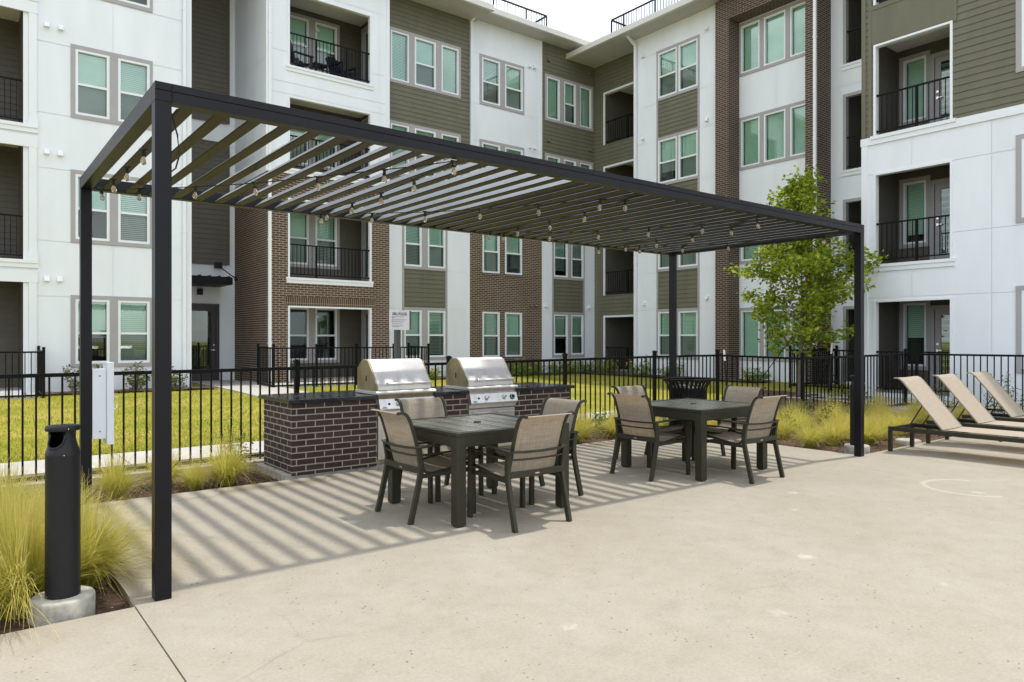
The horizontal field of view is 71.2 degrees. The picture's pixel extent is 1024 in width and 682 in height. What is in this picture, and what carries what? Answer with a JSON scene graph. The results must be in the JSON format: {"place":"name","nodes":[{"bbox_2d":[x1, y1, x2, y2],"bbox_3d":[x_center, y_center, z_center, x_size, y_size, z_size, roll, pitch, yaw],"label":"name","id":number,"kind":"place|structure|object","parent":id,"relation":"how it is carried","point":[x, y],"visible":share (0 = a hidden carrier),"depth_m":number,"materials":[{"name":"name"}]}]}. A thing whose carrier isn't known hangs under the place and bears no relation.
{"place":"outdoors","nodes":[
{"label":"outdoors","id":0,"kind":"place"},
{"bbox_2d":[0,392,38,399],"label":"patio floor","id":1,"kind":"structure","parent":0,"point":[27,397],"depth_m":16.15,"materials":[{"name":"concrete"}]},
{"bbox_2d":[0,346,45,398],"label":"patio fence","id":2,"kind":"object","parent":1,"relation":"on","point":[40,370],"visible":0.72,"depth_m":16.16,"materials":[{"name":"metal"}]},
{"bbox_2d":[192,380,303,397],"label":"entrance path","id":3,"kind":"structure","parent":0,"point":[245,387],"depth_m":19.36,"materials":[{"name":"concrete"}]},
{"bbox_2d":[238,380,353,387],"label":"patio floor","id":4,"kind":"structure","parent":0,"point":[253,382],"depth_m":20.68,"materials":[{"name":"concrete"}]},
{"bbox_2d":[257,343,429,386],"bbox_3d":[-4.942,0.752,21.466,4.968,1.336,1.318,0,0,-38],"label":"patio fence","id":5,"kind":"object","parent":4,"relation":"on","point":[356,347],"visible":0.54,"depth_m":20.36,"materials":[{"name":"metal"}]},
{"bbox_2d":[0,399,721,479],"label":"sidewalk","id":6,"kind":"structure","parent":0,"point":[195,453],"depth_m":9.02,"materials":[{"name":"concrete"}]},
{"bbox_2d":[0,373,849,462],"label":"lawn","id":7,"kind":"structure","parent":0,"point":[41,423],"depth_m":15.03,"materials":[{"name":"plant"}]},
{"bbox_2d":[45,371,777,393],"bbox_3d":[-1.504,1.266,20.311,19.400,0.027,8.900,0,0,-38],"label":"foundation bed","id":8,"kind":"object","parent":7,"relation":"on","point":[439,377],"visible":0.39,"depth_m":22.45,"materials":[{"name":"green plant"}]},
{"bbox_2d":[120,361,151,391],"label":"rose bush","id":9,"kind":"object","parent":8,"relation":"on","point":[140,382],"visible":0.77,"depth_m":18.14,"materials":[{"name":"green plant"}]},
{"bbox_2d":[739,367,771,382],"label":"flowering shrub","id":10,"kind":"object","parent":8,"relation":"on","point":[754,375],"visible":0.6,"depth_m":22.16,"materials":[{"name":"green plant"}]},
{"bbox_2d":[0,0,1023,404],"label":"apartment building","id":11,"kind":"structure","parent":7,"relation":"on","point":[900,122],"depth_m":22.03,"materials":[{"name":"white"}]},
{"bbox_2d":[71,295,151,367],"bbox_3d":[-10.322,-0.220,18.438,1.850,1.800,0.446,0,0,-38],"label":"window","id":12,"kind":"structure","parent":11,"relation":"in","point":[121,326],"depth_m":18.40,"materials":[{"name":"teal glass"}]},
{"bbox_2d":[71,169,151,247],"bbox_3d":[-10.322,-3.325,18.438,1.850,1.810,0.446,0,0,-38],"label":"window","id":13,"kind":"structure","parent":11,"relation":"in","point":[120,219],"depth_m":18.40,"materials":[{"name":"green glass"}]},
{"bbox_2d":[71,44,152,129],"bbox_3d":[-10.322,-6.430,18.438,1.850,1.820,0.446,0,0,-38],"label":"window","id":14,"kind":"structure","parent":11,"relation":"in","point":[106,86],"depth_m":18.23,"materials":[{"name":"teal glass"}]},
{"bbox_2d":[104,0,152,12],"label":"window","id":15,"kind":"structure","parent":11,"relation":"in","point":[145,5],"depth_m":18.66,"materials":[{"name":"white glass"}]},
{"bbox_2d":[192,303,218,380],"bbox_3d":[-9.959,0.075,22.337,1.560,2.450,0.097,0,0,-38],"label":"door","id":16,"kind":"structure","parent":11,"relation":"in","point":[196,307],"depth_m":22.60,"materials":[{"name":"black glass"}]},
{"bbox_2d":[290,40,313,69],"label":"balcony chair","id":17,"kind":"object","parent":11,"relation":"on","point":[293,58],"visible":0.35,"depth_m":21.66,"materials":[{"name":"black plastic"}]},
{"bbox_2d":[290,308,339,362],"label":"window","id":18,"kind":"structure","parent":11,"relation":"in","point":[306,330],"depth_m":23.41,"materials":[{"name":"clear glass"}]},
{"bbox_2d":[290,213,339,269],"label":"window","id":19,"kind":"structure","parent":11,"relation":"in","point":[304,229],"depth_m":23.24,"materials":[{"name":"green glass"}]},
{"bbox_2d":[290,129,339,169],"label":"window","id":20,"kind":"structure","parent":11,"relation":"in","point":[296,151],"depth_m":23.22,"materials":[{"name":"green glass"}]},
{"bbox_2d":[290,11,339,73],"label":"window","id":21,"kind":"structure","parent":11,"relation":"in","point":[300,24],"depth_m":23.24,"materials":[{"name":"green glass"}]},
{"bbox_2d":[325,56,357,80],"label":"balcony chair","id":22,"kind":"object","parent":11,"relation":"on","point":[327,59],"visible":0.52,"depth_m":22.81,"materials":[{"name":"black plastic"}]},
{"bbox_2d":[361,310,367,359],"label":"door","id":23,"kind":"structure","parent":11,"relation":"in","point":[364,313],"depth_m":23.94,"materials":[{"name":"grey glass"}]},
{"bbox_2d":[361,221,367,280],"bbox_3d":[-4.706,-3.010,23.648,0.097,2.300,1.060,0,0,-38],"label":"door","id":24,"kind":"structure","parent":11,"relation":"in","point":[364,224],"depth_m":23.94,"materials":[{"name":"grey glass"}]},
{"bbox_2d":[361,25,367,82],"bbox_3d":[-4.706,-9.270,23.648,0.097,2.300,1.060,0,0,-38],"label":"door","id":25,"kind":"structure","parent":11,"relation":"in","point":[364,32],"depth_m":23.94,"materials":[{"name":"grey glass"}]},
{"bbox_2d":[402,307,446,359],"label":"window","id":26,"kind":"structure","parent":11,"relation":"in","point":[428,325],"depth_m":24.74,"materials":[{"name":"green glass"}]},
{"bbox_2d":[402,226,447,270],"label":"window","id":27,"kind":"structure","parent":11,"relation":"in","point":[422,248],"depth_m":24.70,"materials":[{"name":"green glass"}]},
{"bbox_2d":[390,120,460,181],"bbox_3d":[-3.107,-6.430,24.828,2.910,1.820,0.446,0,0,-38],"label":"window","id":28,"kind":"structure","parent":11,"relation":"in","point":[397,125],"depth_m":24.63,"materials":[{"name":"white glass"}]},
{"bbox_2d":[390,26,460,98],"bbox_3d":[-3.107,-9.535,24.828,2.910,1.830,0.446,0,0,-38],"label":"window","id":29,"kind":"structure","parent":11,"relation":"in","point":[417,61],"depth_m":24.78,"materials":[{"name":"teal glass"}]},
{"bbox_2d":[482,312,499,356],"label":"window","id":30,"kind":"structure","parent":11,"relation":"in","point":[490,320],"depth_m":26.56,"materials":[{"name":"glass"}]},
{"bbox_2d":[482,235,499,275],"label":"window","id":31,"kind":"structure","parent":11,"relation":"in","point":[490,248],"depth_m":26.54,"materials":[{"name":"glass"}]},
{"bbox_2d":[479,53,523,114],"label":"window","id":32,"kind":"structure","parent":11,"relation":"in","point":[501,81],"depth_m":26.75,"materials":[{"name":"green glass"}]},
{"bbox_2d":[480,139,523,177],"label":"window","id":33,"kind":"structure","parent":11,"relation":"in","point":[483,143],"depth_m":26.69,"materials":[{"name":"white glass"}]},
{"bbox_2d":[505,312,521,358],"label":"window","id":34,"kind":"structure","parent":11,"relation":"in","point":[513,321],"depth_m":27.19,"materials":[{"name":"glass"}]},
{"bbox_2d":[505,237,521,276],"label":"window","id":35,"kind":"structure","parent":11,"relation":"in","point":[513,246],"depth_m":27.27,"materials":[{"name":"glass"}]},
{"bbox_2d":[552,312,584,356],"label":"window","id":36,"kind":"structure","parent":11,"relation":"in","point":[568,328],"depth_m":28.89,"materials":[{"name":"green glass"}]},
{"bbox_2d":[552,242,584,280],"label":"window","id":37,"kind":"structure","parent":11,"relation":"in","point":[568,260],"depth_m":28.85,"materials":[{"name":"green glass"}]},
{"bbox_2d":[545,153,592,169],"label":"window","id":38,"kind":"structure","parent":11,"relation":"in","point":[550,157],"depth_m":28.82,"materials":[{"name":"white glass"}]},
{"bbox_2d":[545,73,592,131],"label":"window","id":39,"kind":"structure","parent":11,"relation":"in","point":[567,102],"depth_m":28.92,"materials":[{"name":"green glass"}]},
{"bbox_2d":[656,308,699,359],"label":"window","id":40,"kind":"structure","parent":11,"relation":"in","point":[688,319],"depth_m":25.28,"materials":[{"name":"green glass"}]},
{"bbox_2d":[656,253,699,271],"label":"window","id":41,"kind":"structure","parent":11,"relation":"in","point":[685,261],"depth_m":25.28,"materials":[{"name":"green glass"}]},
{"bbox_2d":[656,127,699,184],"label":"window","id":42,"kind":"structure","parent":11,"relation":"in","point":[677,154],"depth_m":25.31,"materials":[{"name":"green glass"}]},
{"bbox_2d":[656,34,699,101],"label":"window","id":43,"kind":"structure","parent":11,"relation":"in","point":[678,64],"depth_m":25.31,"materials":[{"name":"green glass"}]},
{"bbox_2d":[739,306,804,361],"bbox_3d":[8.526,-0.195,22.829,0.446,1.750,2.630,0,0,-38],"label":"window","id":44,"kind":"structure","parent":11,"relation":"in","point":[749,345],"depth_m":23.37,"materials":[{"name":"green glass"}]},
{"bbox_2d":[739,205,804,263],"bbox_3d":[8.526,-3.385,22.829,0.446,1.730,2.630,0,0,-38],"label":"window","id":45,"kind":"structure","parent":11,"relation":"in","point":[745,253],"depth_m":23.62,"materials":[{"name":"green glass"}]},
{"bbox_2d":[739,100,804,170],"bbox_3d":[8.526,-6.490,22.829,0.446,1.740,2.630,0,0,-38],"label":"window","id":46,"kind":"structure","parent":11,"relation":"in","point":[775,135],"depth_m":22.94,"materials":[{"name":"green glass"}]},
{"bbox_2d":[739,0,804,76],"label":"window","id":47,"kind":"structure","parent":11,"relation":"in","point":[776,37],"depth_m":22.92,"materials":[{"name":"green glass"}]},
{"bbox_2d":[899,300,929,369],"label":"window","id":48,"kind":"structure","parent":11,"relation":"in","point":[914,316],"depth_m":17.93,"materials":[{"name":"green glass"}]},
{"bbox_2d":[899,175,929,248],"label":"window","id":49,"kind":"structure","parent":11,"relation":"in","point":[914,193],"depth_m":17.89,"materials":[{"name":"green glass"}]},
{"bbox_2d":[899,50,929,125],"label":"window","id":50,"kind":"structure","parent":11,"relation":"in","point":[914,69],"depth_m":17.87,"materials":[{"name":"green glass"}]},
{"bbox_2d":[930,305,949,390],"bbox_3d":[10.519,0.200,17.009,0.097,2.080,1.060,0,0,-38],"label":"door","id":51,"kind":"structure","parent":11,"relation":"in","point":[936,311],"depth_m":17.30,"materials":[{"name":"white glass"}]},
{"bbox_2d":[930,177,949,259],"bbox_3d":[10.519,-2.840,17.009,0.097,2.080,1.060,0,0,-38],"label":"door","id":52,"kind":"structure","parent":11,"relation":"in","point":[936,186],"depth_m":17.30,"materials":[{"name":"white glass"}]},
{"bbox_2d":[930,49,949,122],"bbox_3d":[10.519,-5.900,17.009,0.097,2.080,1.060,0,0,-38],"label":"door","id":53,"kind":"structure","parent":11,"relation":"in","point":[936,59],"depth_m":17.30,"materials":[{"name":"white glass"}]},
{"bbox_2d":[1016,286,1023,372],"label":"window","id":54,"kind":"structure","parent":11,"relation":"in","point":[1019,289],"depth_m":14.72,"materials":[{"name":"white glass"}]},
{"bbox_2d":[1016,134,1023,222],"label":"window","id":55,"kind":"structure","parent":11,"relation":"in","point":[1019,138],"depth_m":14.72,"materials":[{"name":"white glass"}]},
{"bbox_2d":[1016,0,1023,72],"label":"window","id":56,"kind":"structure","parent":11,"relation":"in","point":[1019,3],"depth_m":14.72,"materials":[{"name":"white glass"}]},
{"bbox_2d":[789,345,853,389],"bbox_3d":[9.333,0.777,19.508,2.568,1.246,2.368,0,0,-38],"label":"patio fence","id":57,"kind":"object","parent":7,"relation":"on","point":[835,350],"visible":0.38,"depth_m":19.55,"materials":[{"name":"metal"}]},
{"bbox_2d":[0,390,1001,634],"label":"mulch bed","id":58,"kind":"object","parent":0,"point":[111,598],"visible":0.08,"depth_m":7.83,"materials":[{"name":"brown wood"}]},
{"bbox_2d":[0,459,43,514],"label":"feather grass clump","id":59,"kind":"object","parent":58,"relation":"on","point":[7,478],"visible":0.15,"depth_m":6.25,"materials":[{"name":"plant"}]},
{"bbox_2d":[0,492,111,627],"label":"feather grass clump","id":60,"kind":"object","parent":58,"relation":"on","point":[22,566],"visible":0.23,"depth_m":4.04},
{"bbox_2d":[29,424,95,626],"bbox_3d":[-2.501,1.023,3.983,0.315,1.114,0.315,0,0,-38],"label":"cigarette receptacle","id":61,"kind":"object","parent":58,"relation":"on","point":[66,595],"visible":0.99,"depth_m":3.91,"materials":[{"name":"metal"}]},
{"bbox_2d":[0,456,146,585],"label":"feather grass clump","id":62,"kind":"object","parent":58,"relation":"on","point":[17,502],"visible":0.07,"depth_m":4.69,"materials":[{"name":"plant"}]},
{"bbox_2d":[0,466,146,535],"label":"feather grass clump","id":63,"kind":"object","parent":58,"relation":"on","point":[82,500],"visible":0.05,"depth_m":5.35,"materials":[{"name":"plant"}]},
{"bbox_2d":[0,474,173,644],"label":"feather grass clump","id":64,"kind":"object","parent":58,"relation":"on","point":[17,557],"visible":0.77,"depth_m":4.07,"materials":[{"name":"plant"}]},
{"bbox_2d":[1,469,209,612],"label":"feather grass clump","id":65,"kind":"object","parent":58,"relation":"on","point":[98,577],"visible":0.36,"depth_m":4.49,"materials":[{"name":"plant"}]},
{"bbox_2d":[92,440,151,499],"bbox_3d":[-3.875,1.257,6.973,1.010,0.590,1.002,0,0,16],"label":"feather grass clump","id":66,"kind":"object","parent":58,"relation":"on","point":[117,476],"visible":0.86,"depth_m":6.92,"materials":[{"name":"plant"}]},
{"bbox_2d":[127,437,197,491],"bbox_3d":[-3.674,1.272,7.547,1.030,0.557,0.980,0,0,39],"label":"feather grass clump","id":67,"kind":"object","parent":58,"relation":"on","point":[174,472],"visible":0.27,"depth_m":7.55,"materials":[{"name":"plant"}]},
{"bbox_2d":[172,454,220,492],"bbox_3d":[-3.273,1.339,7.378,0.715,0.412,0.751,0,0,39],"label":"feather grass clump","id":68,"kind":"object","parent":58,"relation":"on","point":[198,478],"visible":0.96,"depth_m":7.34,"materials":[{"name":"plant"}]},
{"bbox_2d":[178,424,280,489],"bbox_3d":[-3.071,1.222,7.668,1.211,0.665,1.246,0,0,34],"label":"feather grass clump","id":69,"kind":"object","parent":58,"relation":"on","point":[227,470],"visible":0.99,"depth_m":7.61,"materials":[{"name":"plant"}]},
{"bbox_2d":[389,310,410,358],"bbox_3d":[-1.544,0.599,9.765,0.338,2.003,0.100,0,0,-38],"label":"sign","id":70,"kind":"object","parent":58,"relation":"on","point":[399,320],"visible":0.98,"depth_m":9.73,"materials":[{"name":"metal"}]},
{"bbox_2d":[574,409,605,442],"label":"feather grass clump","id":71,"kind":"object","parent":58,"relation":"on","point":[581,435],"visible":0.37,"depth_m":10.69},
{"bbox_2d":[576,399,608,437],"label":"feather grass clump","id":72,"kind":"object","parent":58,"relation":"on","point":[588,423],"visible":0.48,"depth_m":11.26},
{"bbox_2d":[591,407,617,437],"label":"feather grass clump","id":73,"kind":"object","parent":58,"relation":"on","point":[611,429],"visible":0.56,"depth_m":11.29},
{"bbox_2d":[777,407,803,438],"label":"feather grass clump","id":74,"kind":"object","parent":58,"relation":"on","point":[784,426],"visible":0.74,"depth_m":11.15,"materials":[{"name":"plant"}]},
{"bbox_2d":[788,401,820,433],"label":"feather grass clump","id":75,"kind":"object","parent":58,"relation":"on","point":[802,418],"visible":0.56,"depth_m":11.84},
{"bbox_2d":[723,164,888,395],"bbox_3d":[6.978,-1.476,17.043,3.257,5.681,3.420,0,0,-38],"label":"young tree","id":76,"kind":"object","parent":58,"relation":"on","point":[815,302],"visible":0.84,"depth_m":16.97,"materials":[{"name":"green plant"}]},
{"bbox_2d":[778,414,838,448],"bbox_3d":[4.301,1.281,10.293,1.000,0.537,1.066,0,0,29],"label":"feather grass clump","id":77,"kind":"object","parent":58,"relation":"on","point":[810,438],"visible":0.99,"depth_m":10.22,"materials":[{"name":"plant"}]},
{"bbox_2d":[786,393,838,426],"bbox_3d":[5.364,1.216,12.665,0.790,0.636,0.795,0,0,-3],"label":"clump","id":78,"kind":"object","parent":58,"relation":"on","point":[809,408],"visible":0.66,"depth_m":12.59,"materials":[{"name":"green plant"}]},
{"bbox_2d":[800,412,849,446],"bbox_3d":[4.747,1.274,10.585,1.100,0.553,1.085,0,0,-36],"label":"feather grass clump","id":79,"kind":"object","parent":58,"relation":"on","point":[832,432],"visible":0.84,"depth_m":10.53,"materials":[{"name":"plant"}]},
{"bbox_2d":[844,375,869,453],"bbox_3d":[4.664,1.023,9.675,0.315,1.114,0.315,0,0,-38],"label":"cigarette receptacle","id":80,"kind":"object","parent":58,"relation":"on","point":[848,448],"visible":0.34,"depth_m":9.64,"materials":[{"name":"metal"}]},
{"bbox_2d":[840,409,902,445],"bbox_3d":[5.262,1.261,10.597,1.126,0.581,1.072,0,0,9],"label":"feather grass clump","id":81,"kind":"object","parent":58,"relation":"on","point":[871,435],"visible":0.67,"depth_m":10.49,"materials":[{"name":"plant"}]},
{"bbox_2d":[865,407,903,439],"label":"feather grass clump","id":82,"kind":"object","parent":58,"relation":"on","point":[883,430],"visible":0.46,"depth_m":11.06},
{"bbox_2d":[871,406,923,434],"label":"feather grass clump","id":83,"kind":"object","parent":58,"relation":"on","point":[905,419],"visible":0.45,"depth_m":11.67,"materials":[{"name":"plant"}]},
{"bbox_2d":[0,426,1023,681],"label":"patio","id":84,"kind":"structure","parent":0,"point":[902,564],"depth_m":4.46,"materials":[{"name":"concrete"}]},
{"bbox_2d":[257,382,573,480],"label":"grill island","id":85,"kind":"structure","parent":84,"relation":"on","point":[310,434],"depth_m":8.12,"materials":[{"name":"brick"}]},
{"bbox_2d":[355,358,435,463],"bbox_3d":[-1.407,0.841,8.751,0.810,1.218,0.627,0,0,-38],"label":"gas grill","id":86,"kind":"object","parent":85,"relation":"on","point":[388,382],"visible":0.56,"depth_m":8.57,"materials":[{"name":"silver metal"}]},
{"bbox_2d":[377,417,385,459],"bbox_3d":[-1.411,1.147,8.453,0.367,0.505,0.064,0,0,-38],"label":"door","id":87,"kind":"structure","parent":86,"relation":"in","point":[380,431],"depth_m":8.36,"materials":[{"name":"silver metal"}]},
{"bbox_2d":[444,357,517,451],"bbox_3d":[-0.394,0.841,9.542,0.810,1.218,0.627,0,0,-38],"label":"gas grill","id":88,"kind":"object","parent":85,"relation":"on","point":[487,383],"visible":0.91,"depth_m":9.39,"materials":[{"name":"silver metal"}]},
{"bbox_2d":[492,407,514,445],"bbox_3d":[-0.104,1.147,9.472,0.367,0.505,0.064,0,0,-38],"label":"door","id":89,"kind":"structure","parent":88,"relation":"in","point":[506,410],"depth_m":9.49,"materials":[{"name":"silver metal"}]},
{"bbox_2d":[368,407,475,524],"bbox_3d":[-0.784,1.043,6.204,0.765,0.923,0.618,0,0,-38],"label":"dining chair","id":90,"kind":"object","parent":84,"relation":"on","point":[402,449],"visible":0.81,"depth_m":6.09,"materials":[{"name":"fabric"}]},
{"bbox_2d":[395,396,483,503],"bbox_3d":[-0.737,1.043,7.022,0.618,0.923,0.765,0,0,-38],"label":"dining chair","id":91,"kind":"object","parent":84,"relation":"on","point":[416,408],"visible":0.28,"depth_m":7.16,"materials":[{"name":"fabric"}]},
{"bbox_2d":[79,80,863,601],"bbox_3d":[0.293,0.005,7.904,8.369,2.989,3.136,0,0,-38],"label":"pergola","id":92,"kind":"object","parent":84,"relation":"on","point":[503,180],"visible":0.96,"depth_m":6.51,"materials":[{"name":"metal"}]},
{"bbox_2d":[92,362,117,444],"bbox_3d":[-3.815,0.585,6.681,0.202,0.760,0.240,0,0,-38],"label":"post cabinet","id":93,"kind":"object","parent":92,"relation":"attached to","point":[103,396],"visible":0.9,"depth_m":6.60,"materials":[{"name":"metal"}]},
{"bbox_2d":[98,109,849,253],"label":"string lights","id":94,"kind":"object","parent":92,"relation":"hanging from","point":[143,161],"visible":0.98,"depth_m":6.96,"materials":[{"name":"black"}]},
{"bbox_2d":[388,413,568,527],"bbox_3d":[-0.316,1.119,6.516,1.216,0.762,1.155,0,0,-38],"label":"dining table","id":95,"kind":"object","parent":84,"relation":"on","point":[458,434],"visible":0.68,"depth_m":6.04,"materials":[{"name":"brown metal"}]},
{"bbox_2d":[467,411,575,532],"bbox_3d":[0.081,1.043,5.966,0.618,0.923,0.765,0,0,-38],"label":"dining chair","id":96,"kind":"object","parent":84,"relation":"on","point":[538,447],"visible":0.94,"depth_m":5.83,"materials":[{"name":"fabric"}]},
{"bbox_2d":[492,397,586,504],"bbox_3d":[0.275,1.043,6.961,0.765,0.923,0.618,0,0,-38],"label":"dining chair","id":97,"kind":"object","parent":84,"relation":"on","point":[551,405],"visible":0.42,"depth_m":6.94,"materials":[{"name":"fabric"}]},
{"bbox_2d":[611,384,685,462],"bbox_3d":[1.698,1.043,8.973,0.618,0.923,0.765,0,0,-38],"label":"dining chair","id":98,"kind":"object","parent":84,"relation":"on","point":[638,390],"visible":0.25,"depth_m":9.01,"materials":[{"name":"fabric"}]},
{"bbox_2d":[607,392,690,481],"bbox_3d":[1.516,1.043,7.986,0.765,0.923,0.618,0,0,-38],"label":"dining chair","id":99,"kind":"object","parent":84,"relation":"on","point":[635,419],"visible":0.99,"depth_m":7.88,"materials":[{"name":"fabric"}]},
{"bbox_2d":[662,377,713,433],"bbox_3d":[2.709,1.043,11.042,0.784,0.914,0.784,0,0,-38],"label":"trash can","id":100,"kind":"object","parent":84,"relation":"on","point":[685,387],"visible":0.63,"depth_m":10.82,"materials":[{"name":"metal"}]},
{"bbox_2d":[621,398,766,481],"bbox_3d":[2.129,1.119,8.392,1.231,0.762,1.165,0,0,-38],"label":"dining table","id":101,"kind":"object","parent":84,"relation":"on","point":[700,412],"visible":0.72,"depth_m":7.94,"materials":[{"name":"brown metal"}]},
{"bbox_2d":[692,385,765,460],"bbox_3d":[2.707,1.043,8.884,0.765,0.923,0.618,0,0,-38],"label":"dining chair","id":102,"kind":"object","parent":84,"relation":"on","point":[740,394],"visible":0.35,"depth_m":8.99,"materials":[{"name":"fabric"}]},
{"bbox_2d":[707,394,789,483],"bbox_3d":[2.562,1.043,7.857,0.618,0.923,0.765,0,0,-38],"label":"dining chair","id":103,"kind":"object","parent":84,"relation":"on","point":[760,424],"visible":0.84,"depth_m":7.72,"materials":[{"name":"fabric"}]},
{"bbox_2d":[888,376,1023,450],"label":"chaise lounge","id":104,"kind":"object","parent":84,"relation":"on","point":[940,414],"visible":1,"depth_m":9.47,"materials":[{"name":"fabric"},{"name":"metal"}]},
{"bbox_2d":[926,374,1023,443],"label":"chaise lounge","id":105,"kind":"object","parent":84,"relation":"on","point":[968,401],"visible":0.8,"depth_m":10.25,"materials":[{"name":"fabric"},{"name":"metal"}]},
{"bbox_2d":[962,371,1023,432],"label":"chaise lounge","id":106,"kind":"object","parent":84,"relation":"on","point":[1002,397],"visible":0.73,"depth_m":11.09,"materials":[{"name":"fabric"},{"name":"metal"}]},
{"bbox_2d":[482,0,679,41],"label":"sky","id":107,"kind":"structure","parent":0,"point":[589,20],"materials":[{"name":"white"}]},
{"bbox_2d":[786,392,1023,418],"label":"sidewalk","id":108,"kind":"structure","parent":0,"point":[909,401],"depth_m":15.56,"materials":[{"name":"concrete"}]},
{"label":"ground","id":109,"kind":"structure","parent":0,"visible":0},
{"bbox_2d":[4,418,667,492],"bbox_3d":[-12.110,1.535,1.798,41.290,0.140,0.285,0,0,-38],"label":"kerb strip","id":110,"kind":"object","parent":109,"relation":"on","point":[261,460],"depth_m":7.92,"materials":[{"name":"concrete"}]},
{"bbox_2d":[0,349,1023,483],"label":"metal fence","id":111,"kind":"object","parent":110,"relation":"on","point":[296,368],"visible":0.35,"depth_m":12.47,"materials":[{"name":"metal"}]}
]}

